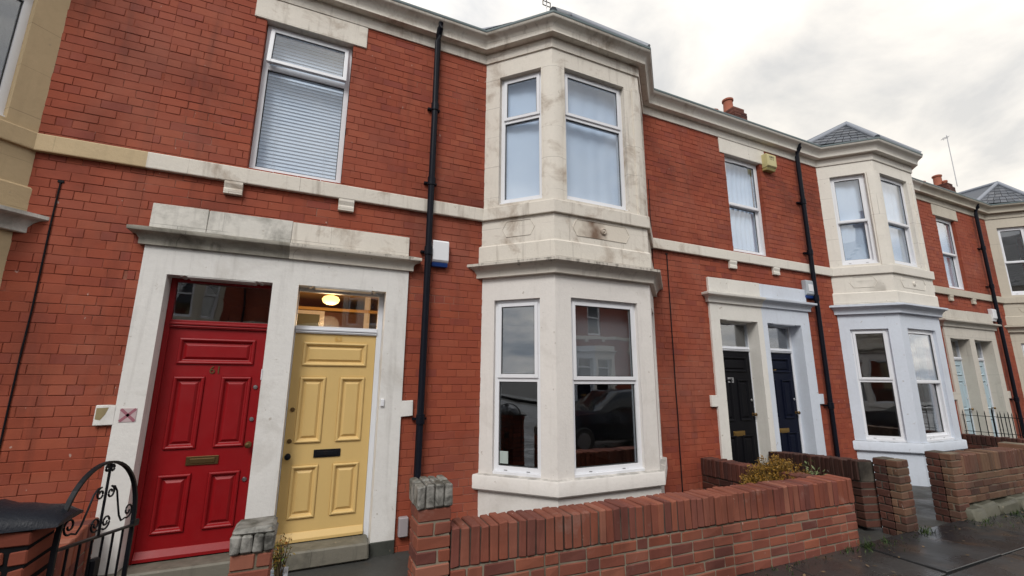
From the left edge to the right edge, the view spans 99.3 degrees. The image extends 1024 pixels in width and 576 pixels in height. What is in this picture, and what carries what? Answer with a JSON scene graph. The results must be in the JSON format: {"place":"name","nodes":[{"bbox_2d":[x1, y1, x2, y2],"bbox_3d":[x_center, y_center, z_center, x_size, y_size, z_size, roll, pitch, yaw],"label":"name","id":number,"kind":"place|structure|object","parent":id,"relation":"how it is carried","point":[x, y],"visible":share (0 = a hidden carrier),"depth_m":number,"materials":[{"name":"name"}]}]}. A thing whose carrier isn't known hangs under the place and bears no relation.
{"place":"outdoors","nodes":[
{"label":"outdoors","id":0,"kind":"place"},
{"bbox_2d":[288,485,947,575],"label":"garden ground","id":1,"kind":"structure","parent":0,"point":[395,564],"depth_m":4.16,"materials":[{"name":"concrete"}]},
{"bbox_2d":[0,499,83,575],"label":"garden wall","id":2,"kind":"structure","parent":1,"relation":"on","point":[27,530],"depth_m":2.09,"materials":[{"name":"red brick"}]},
{"bbox_2d":[46,461,139,575],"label":"iron gate","id":3,"kind":"structure","parent":2,"relation":"attached to","point":[92,566],"depth_m":2.47,"materials":[{"name":"black metal"}]},
{"bbox_2d":[53,517,98,575],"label":"boundary wall","id":4,"kind":"structure","parent":1,"relation":"on","point":[84,532],"depth_m":3.24,"materials":[{"name":"brick"}]},
{"bbox_2d":[0,0,178,531],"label":"terraced house","id":5,"kind":"structure","parent":1,"relation":"on","point":[81,84],"depth_m":3.76,"materials":[{"name":"brick"}]},
{"bbox_2d":[0,0,33,116],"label":"window","id":6,"kind":"structure","parent":5,"relation":"in","point":[16,40],"depth_m":3.75,"materials":[{"name":"white plastic"}]},
{"bbox_2d":[0,180,63,447],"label":"cable","id":7,"kind":"object","parent":5,"relation":"attached to","point":[29,319],"visible":1,"depth_m":3.56,"materials":[{"name":"black plastic"}]},
{"bbox_2d":[228,515,278,575],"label":"gate pier","id":8,"kind":"structure","parent":1,"relation":"on","point":[252,542],"depth_m":2.41,"materials":[{"name":"stone"}]},
{"bbox_2d":[270,566,288,575],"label":"planter","id":9,"kind":"object","parent":1,"relation":"on","point":[285,571],"visible":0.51,"depth_m":3.26,"materials":[{"name":"grey plastic"}]},
{"bbox_2d":[271,533,295,575],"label":"potted plant","id":10,"kind":"object","parent":9,"relation":"on","point":[279,558],"visible":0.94,"depth_m":3.19,"materials":[{"name":"green plant"}]},
{"bbox_2d":[82,0,715,575],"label":"terraced house","id":11,"kind":"structure","parent":1,"relation":"on","point":[252,374],"depth_m":4.79,"materials":[{"name":"brick"}]},
{"bbox_2d":[131,328,266,563],"bbox_3d":[-2.822,1.375,3.997,0.794,1.984,0.118,5,-13,-23],"label":"door","id":12,"kind":"structure","parent":11,"relation":"in","point":[195,493],"depth_m":3.99,"materials":[{"name":"red wood"}]},
{"bbox_2d":[256,36,344,179],"bbox_3d":[-2.370,-2.026,4.967,0.835,1.703,0.052,5,-13,-23],"label":"venetian blind","id":13,"kind":"object","parent":11,"relation":"attached to","point":[310,170],"visible":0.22,"depth_m":4.95,"materials":[{"name":"white plastic"}]},
{"bbox_2d":[249,25,352,182],"bbox_3d":[-2.313,-2.026,4.838,0.911,1.777,0.159,5,-13,-23],"label":"window","id":14,"kind":"structure","parent":11,"relation":"in","point":[272,32],"depth_m":4.88,"materials":[{"name":"white plastic"}]},
{"bbox_2d":[275,333,375,544],"bbox_3d":[-1.861,1.467,4.416,0.798,1.984,0.118,5,-13,-23],"label":"door","id":15,"kind":"structure","parent":11,"relation":"in","point":[322,487],"depth_m":4.41,"materials":[{"name":"yellow wood"}]},
{"bbox_2d":[322,294,339,304],"bbox_3d":[-2.277,0.133,5.469,0.210,0.160,0.210,5,-13,-23],"label":"ceiling lamp","id":16,"kind":"object","parent":11,"relation":"attached to","point":[330,299],"visible":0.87,"depth_m":5.40,"materials":[{"name":"yellow glass"}]},
{"bbox_2d":[323,312,363,327],"bbox_3d":[-2.461,1.592,6.125,0.540,2.490,0.050,5,-13,-23],"label":"inner door panel","id":17,"kind":"structure","parent":11,"relation":"in","point":[346,320],"depth_m":6.33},
{"bbox_2d":[397,516,408,537],"bbox_3d":[-1.101,2.410,4.389,0.095,0.180,0.069,5,-13,-23],"label":"meter box","id":18,"kind":"object","parent":11,"relation":"attached to","point":[403,521],"visible":1,"depth_m":4.36,"materials":[{"name":"grey plastic"}]},
{"bbox_2d":[431,240,448,267],"bbox_3d":[-0.840,-0.395,5.064,0.195,0.310,0.085,5,-13,-23],"label":"alarm box","id":19,"kind":"object","parent":11,"relation":"attached to","point":[440,255],"visible":0.85,"depth_m":5.03,"materials":[{"name":"white plastic"}]},
{"bbox_2d":[500,451,507,463],"bbox_3d":[-0.090,1.886,4.839,0.100,0.130,0.012,-4,-12,21],"label":"window card","id":20,"kind":"object","parent":11,"relation":"in","point":[503,457],"depth_m":4.83,"materials":[{"name":"white paper"}]},
{"bbox_2d":[492,299,540,477],"bbox_3d":[0.073,1.089,4.926,0.589,1.932,0.105,-4,-12,21],"label":"window","id":21,"kind":"structure","parent":11,"relation":"in","point":[499,377],"depth_m":4.92,"materials":[{"name":"white plastic"}]},
{"bbox_2d":[500,71,541,203],"bbox_3d":[0.132,-1.908,5.544,0.589,1.782,0.105,-4,-12,21],"label":"window","id":22,"kind":"structure","parent":11,"relation":"in","point":[507,121],"depth_m":5.58,"materials":[{"name":"white plastic"}]},
{"bbox_2d":[542,0,550,10],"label":"aerial","id":23,"kind":"object","parent":11,"relation":"attached to","point":[546,4],"visible":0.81,"depth_m":12.40,"materials":[{"name":"silver metal"}]},
{"bbox_2d":[507,80,618,205],"bbox_3d":[0.945,-1.826,5.973,2.283,1.830,0.478,5,-13,-23],"label":"net curtain","id":24,"kind":"object","parent":11,"relation":"hanging from","point":[592,170],"visible":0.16,"depth_m":5.71,"materials":[{"name":"white fabric"}]},
{"bbox_2d":[564,72,627,210],"bbox_3d":[1.055,-1.888,5.648,0.959,1.797,0.105,5,-13,-23],"label":"window","id":25,"kind":"structure","parent":11,"relation":"in","point":[575,119],"depth_m":5.73,"materials":[{"name":"white plastic"}]},
{"bbox_2d":[575,306,630,375],"bbox_3d":[1.029,0.653,5.238,1.045,0.920,0.008,5,-13,-23],"label":"window pane","id":26,"kind":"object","parent":11,"relation":"attached to","point":[602,342],"visible":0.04,"depth_m":5.26,"materials":[{"name":"clear glass"}]},
{"bbox_2d":[571,298,644,477],"bbox_3d":[1.073,1.112,5.030,0.974,1.942,0.105,5,-13,-23],"label":"window","id":27,"kind":"structure","parent":11,"relation":"in","point":[632,380],"depth_m":5.05,"materials":[{"name":"white plastic"}]},
{"bbox_2d":[648,179,653,267],"bbox_3d":[2.094,-0.798,6.522,0.015,1.790,0.010,5,-13,-23],"label":"cable","id":28,"kind":"object","parent":11,"relation":"attached to","point":[650,219],"visible":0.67,"depth_m":6.58,"materials":[{"name":"black metal"}]},
{"bbox_2d":[665,253,682,491],"bbox_3d":[2.329,1.223,6.219,0.044,3.571,0.017,5,-13,-23],"label":"cable","id":29,"kind":"object","parent":11,"relation":"attached to","point":[666,254],"visible":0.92,"depth_m":6.21,"materials":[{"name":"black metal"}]},
{"bbox_2d":[700,457,814,489],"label":"boundary wall","id":30,"kind":"structure","parent":1,"relation":"on","point":[717,472],"depth_m":5.71,"materials":[{"name":"brick"}]},
{"bbox_2d":[739,452,808,484],"bbox_3d":[3.056,2.339,4.991,0.830,0.866,0.826,-4,-12,22],"label":"shrub","id":31,"kind":"object","parent":1,"relation":"on","point":[776,464],"visible":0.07,"depth_m":5.00,"materials":[{"name":"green plant"}]},
{"bbox_2d":[799,458,824,475],"bbox_3d":[3.887,2.579,5.631,0.307,0.700,0.333,5,-13,-23],"label":"potted plant","id":32,"kind":"object","parent":1,"relation":"on","point":[816,472],"visible":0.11,"depth_m":5.67,"materials":[{"name":"green plant"}]},
{"bbox_2d":[689,97,967,486],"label":"terraced house","id":33,"kind":"structure","parent":1,"relation":"on","point":[849,360],"depth_m":7.72,"materials":[{"name":"brick"}]},
{"bbox_2d":[725,163,756,251],"bbox_3d":[4.021,-1.409,7.745,0.840,1.720,0.040,5,-13,-23],"label":"net curtain","id":34,"kind":"object","parent":33,"relation":"hanging from","point":[742,222],"visible":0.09,"depth_m":7.79,"materials":[{"name":"white fabric"}]},
{"bbox_2d":[723,351,758,464],"bbox_3d":[3.548,1.992,6.817,0.794,1.984,0.118,5,-13,-23],"label":"door","id":35,"kind":"structure","parent":33,"relation":"in","point":[742,423],"depth_m":6.89,"materials":[{"name":"black wood"}]},
{"bbox_2d":[725,157,765,255],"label":"window","id":36,"kind":"structure","parent":33,"relation":"in","point":[756,211],"depth_m":7.75,"materials":[{"name":"white plastic"}]},
{"bbox_2d":[761,153,776,172],"bbox_3d":[4.701,-2.282,7.947,0.250,0.310,0.122,5,-13,-23],"label":"alarm box","id":37,"kind":"object","parent":33,"relation":"attached to","point":[769,164],"visible":1,"depth_m":7.90,"materials":[{"name":"yellow plastic"}]},
{"bbox_2d":[771,353,801,452],"bbox_3d":[4.508,2.083,7.236,0.798,1.984,0.118,5,-13,-23],"label":"door","id":38,"kind":"structure","parent":33,"relation":"in","point":[790,438],"depth_m":7.33,"materials":[{"name":"blue wood"}]},
{"bbox_2d":[801,280,813,298],"bbox_3d":[5.310,0.027,7.776,0.235,0.325,0.091,5,-13,-23],"label":"alarm box","id":39,"kind":"object","parent":33,"relation":"attached to","point":[807,287],"visible":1,"depth_m":7.73,"materials":[{"name":"grey plastic"}]},
{"bbox_2d":[830,175,878,264],"bbox_3d":[6.521,-1.296,8.339,0.589,1.782,0.128,-4,-12,21],"label":"window","id":40,"kind":"structure","parent":33,"relation":"in","point":[866,221],"depth_m":8.29,"materials":[{"name":"white plastic"}]},
{"bbox_2d":[834,180,907,262],"bbox_3d":[7.331,-1.217,8.757,2.283,1.830,0.480,5,-13,-23],"label":"net curtain","id":41,"kind":"object","parent":33,"relation":"hanging from","point":[849,202],"visible":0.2,"depth_m":8.49,"materials":[{"name":"white fabric"}]},
{"bbox_2d":[850,329,906,441],"bbox_3d":[6.458,1.698,7.710,0.589,1.932,0.105,-4,-12,21],"label":"window","id":42,"kind":"structure","parent":33,"relation":"in","point":[891,379],"depth_m":7.68,"materials":[{"name":"white plastic"}]},
{"bbox_2d":[880,176,919,267],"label":"window","id":43,"kind":"structure","parent":33,"relation":"in","point":[905,227],"depth_m":8.55,"materials":[{"name":"white plastic"}]},
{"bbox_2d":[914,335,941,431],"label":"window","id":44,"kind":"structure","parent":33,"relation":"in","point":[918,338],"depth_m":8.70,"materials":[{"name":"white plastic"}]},
{"bbox_2d":[908,329,954,441],"bbox_3d":[7.454,1.723,7.825,0.974,1.942,0.128,5,-13,-23],"label":"window","id":45,"kind":"structure","parent":33,"relation":"in","point":[945,434],"depth_m":7.92,"materials":[{"name":"white plastic"}]},
{"bbox_2d":[768,451,918,535],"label":"boundary wall","id":46,"kind":"structure","parent":1,"relation":"on","point":[889,488],"depth_m":5.06,"materials":[{"name":"brick"}]},
{"bbox_2d":[915,181,1023,437],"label":"terraced house","id":47,"kind":"structure","parent":1,"relation":"on","point":[984,231],"depth_m":10.46,"materials":[{"name":"brick"}]},
{"bbox_2d":[925,174,955,191],"bbox_3d":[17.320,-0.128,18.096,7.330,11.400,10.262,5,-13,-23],"label":"chimney","id":48,"kind":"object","parent":47,"relation":"on","point":[938,181],"depth_m":20.51,"materials":[{"name":"orange brick"}]},
{"bbox_2d":[942,135,957,185],"bbox_3d":[20.193,-6.034,20.071,1.041,2.600,0.240,8,-14,-34],"label":"aerial","id":49,"kind":"object","parent":48,"relation":"on","point":[950,156],"visible":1,"depth_m":20.32,"materials":[{"name":"silver metal"}]},
{"bbox_2d":[936,222,955,286],"bbox_3d":[10.407,-0.799,10.529,0.840,1.720,0.012,5,-13,-23],"label":"net curtain","id":50,"kind":"object","parent":47,"relation":"hanging from","point":[947,260],"visible":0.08,"depth_m":10.63,"materials":[{"name":"white fabric"}]},
{"bbox_2d":[935,218,963,289],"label":"window","id":51,"kind":"structure","parent":47,"relation":"in","point":[956,268],"depth_m":10.56,"materials":[{"name":"white plastic"}]},
{"bbox_2d":[954,360,974,433],"bbox_3d":[9.933,2.601,9.602,0.794,1.984,0.118,5,-13,-23],"label":"door","id":52,"kind":"structure","parent":47,"relation":"in","point":[958,364],"depth_m":9.75,"materials":[{"name":"teal wood"}]},
{"bbox_2d":[979,361,997,436],"bbox_3d":[10.894,2.693,10.021,0.798,1.984,0.118,5,-13,-23],"label":"door","id":53,"kind":"structure","parent":47,"relation":"in","point":[982,369],"depth_m":10.19,"materials":[{"name":"teal wood"}]},
{"bbox_2d":[987,309,997,321],"bbox_3d":[11.672,0.662,10.548,0.200,0.300,0.085,5,-13,-23],"label":"alarm box","id":54,"kind":"object","parent":47,"relation":"attached to","point":[993,313],"visible":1,"depth_m":10.51,"materials":[{"name":"white plastic"}]},
{"bbox_2d":[997,226,1023,294],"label":"window","id":55,"kind":"structure","parent":47,"relation":"in","point":[1021,229],"depth_m":11.17,"materials":[{"name":"white plastic"}]},
{"bbox_2d":[924,442,1023,522],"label":"garden wall","id":56,"kind":"structure","parent":1,"relation":"on","point":[979,485],"depth_m":5.55,"materials":[{"name":"brick"}]},
{"bbox_2d":[961,434,1023,450],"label":"boundary wall","id":57,"kind":"structure","parent":1,"relation":"on","point":[974,441],"depth_m":8.60,"materials":[{"name":"brick"}]},
{"bbox_2d":[962,409,1023,437],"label":"railing","id":58,"kind":"object","parent":57,"relation":"on","point":[992,416],"visible":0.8,"depth_m":8.71,"materials":[{"name":"black metal"}]},
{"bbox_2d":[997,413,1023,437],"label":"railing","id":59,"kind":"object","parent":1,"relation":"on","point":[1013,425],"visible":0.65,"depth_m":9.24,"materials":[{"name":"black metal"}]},
{"bbox_2d":[401,0,1023,197],"label":"sky","id":60,"kind":"structure","parent":0,"point":[915,74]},
{"bbox_2d":[737,510,1023,575],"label":"pavement","id":61,"kind":"structure","parent":0,"point":[995,549],"depth_m":4.17,"materials":[{"name":"black stone paving slabs"}]},
{"bbox_2d":[408,474,859,575],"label":"garden wall","id":62,"kind":"structure","parent":61,"relation":"on","point":[733,530],"depth_m":3.45,"materials":[{"name":"brick"}]},
{"bbox_2d":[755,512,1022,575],"bbox_3d":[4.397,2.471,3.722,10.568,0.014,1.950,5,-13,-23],"label":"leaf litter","id":63,"kind":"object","parent":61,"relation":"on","point":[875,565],"visible":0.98,"depth_m":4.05,"materials":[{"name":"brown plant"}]},
{"bbox_2d":[765,508,1023,574],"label":"weeds","id":64,"kind":"object","parent":61,"relation":"on","point":[867,545],"visible":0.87,"depth_m":4.55,"materials":[{"name":"green plant"}]}
]}

